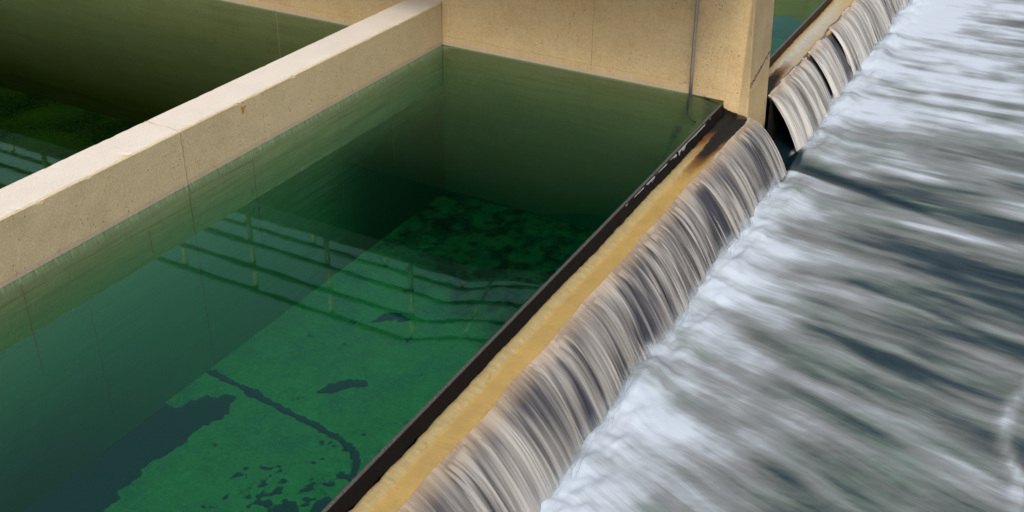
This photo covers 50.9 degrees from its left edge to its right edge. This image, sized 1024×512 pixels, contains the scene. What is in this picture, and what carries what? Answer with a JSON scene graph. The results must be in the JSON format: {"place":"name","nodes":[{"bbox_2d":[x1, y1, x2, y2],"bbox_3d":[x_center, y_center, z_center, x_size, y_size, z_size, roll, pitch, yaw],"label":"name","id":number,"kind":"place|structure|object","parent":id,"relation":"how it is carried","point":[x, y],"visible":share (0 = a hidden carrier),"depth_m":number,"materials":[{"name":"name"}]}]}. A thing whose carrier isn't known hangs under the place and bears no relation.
{"place":"outdoors","nodes":[
{"label":"outdoors","id":0,"kind":"place"},
{"bbox_2d":[0,87,138,188],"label":"basin floor","id":1,"kind":"structure","parent":0,"point":[37,134],"depth_m":16.55,"materials":[{"name":"green concrete"}]},
{"bbox_2d":[0,0,443,511],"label":"partition wall","id":2,"kind":"structure","parent":1,"relation":"on","point":[108,341],"depth_m":10.30,"materials":[{"name":"concrete"}]},
{"bbox_2d":[217,0,348,26],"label":"basin water","id":3,"kind":"structure","parent":0,"point":[283,13],"depth_m":14.43,"materials":[{"name":"green liquid"}]},
{"bbox_2d":[24,191,594,511],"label":"basin floor","id":4,"kind":"structure","parent":0,"point":[319,398],"depth_m":10.88,"materials":[{"name":"green concrete"}]},
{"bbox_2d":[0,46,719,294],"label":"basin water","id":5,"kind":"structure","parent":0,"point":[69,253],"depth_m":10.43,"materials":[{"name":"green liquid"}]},
{"bbox_2d":[0,0,773,230],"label":"pier wall","id":6,"kind":"structure","parent":0,"point":[590,152],"depth_m":13.44,"materials":[{"name":"concrete"}]},
{"bbox_2d":[670,0,698,136],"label":"gauge rod","id":7,"kind":"object","parent":6,"relation":"attached to","point":[689,114],"visible":1,"depth_m":11.93,"materials":[{"name":"metal"}]},
{"bbox_2d":[321,103,746,511],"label":"weir","id":8,"kind":"object","parent":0,"point":[395,471],"visible":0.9,"depth_m":8.12,"materials":[{"name":"concrete"}]},
{"bbox_2d":[398,117,786,511],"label":"waterfall","id":9,"kind":"structure","parent":8,"relation":"on","point":[517,447],"depth_m":8.45,"materials":[{"name":"liquid"}]},
{"bbox_2d":[770,38,785,55],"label":"basin floor","id":10,"kind":"structure","parent":0,"point":[776,43],"depth_m":19.92,"materials":[{"name":"green concrete"}]},
{"bbox_2d":[764,0,852,142],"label":"weir","id":11,"kind":"object","parent":10,"relation":"on","point":[790,52],"visible":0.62,"depth_m":14.11,"materials":[{"name":"concrete"}]},
{"bbox_2d":[768,80,813,151],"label":"waterfall","id":12,"kind":"structure","parent":11,"relation":"on","point":[785,99],"depth_m":12.75,"materials":[{"name":"liquid"}]},
{"bbox_2d":[780,68,827,130],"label":"waterfall","id":13,"kind":"structure","parent":11,"relation":"on","point":[799,82],"depth_m":13.21,"materials":[{"name":"liquid"}]},
{"bbox_2d":[794,57,832,111],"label":"waterfall","id":14,"kind":"structure","parent":11,"relation":"on","point":[806,67],"depth_m":13.63,"materials":[{"name":"liquid"}]},
{"bbox_2d":[808,34,847,98],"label":"waterfall","id":15,"kind":"structure","parent":11,"relation":"on","point":[822,53],"depth_m":14.16,"materials":[{"name":"liquid"}]},
{"bbox_2d":[782,0,877,99],"bbox_3d":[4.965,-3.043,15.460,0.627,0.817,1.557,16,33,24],"label":"waterfall","id":16,"kind":"structure","parent":11,"relation":"on","point":[852,30],"depth_m":15.24,"materials":[{"name":"liquid"}]},
{"bbox_2d":[856,0,909,41],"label":"waterfall","id":17,"kind":"structure","parent":11,"relation":"on","point":[881,14],"depth_m":16.36,"materials":[{"name":"liquid"}]},
{"bbox_2d":[541,0,1023,511],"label":"river","id":18,"kind":"structure","parent":0,"point":[848,336],"depth_m":9.42,"materials":[{"name":"liquid"}]},
{"bbox_2d":[560,2,911,484],"bbox_3d":[2.475,-0.456,10.991,0.241,0.355,19.180,16,33,24],"label":"spray","id":19,"kind":"object","parent":18,"relation":"on","point":[649,348],"visible":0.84,"depth_m":9.22,"materials":[{"name":"grey liquid"}]},
{"bbox_2d":[772,0,824,39],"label":"water","id":20,"kind":"structure","parent":0,"point":[790,17],"depth_m":19.88,"materials":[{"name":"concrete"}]}
]}

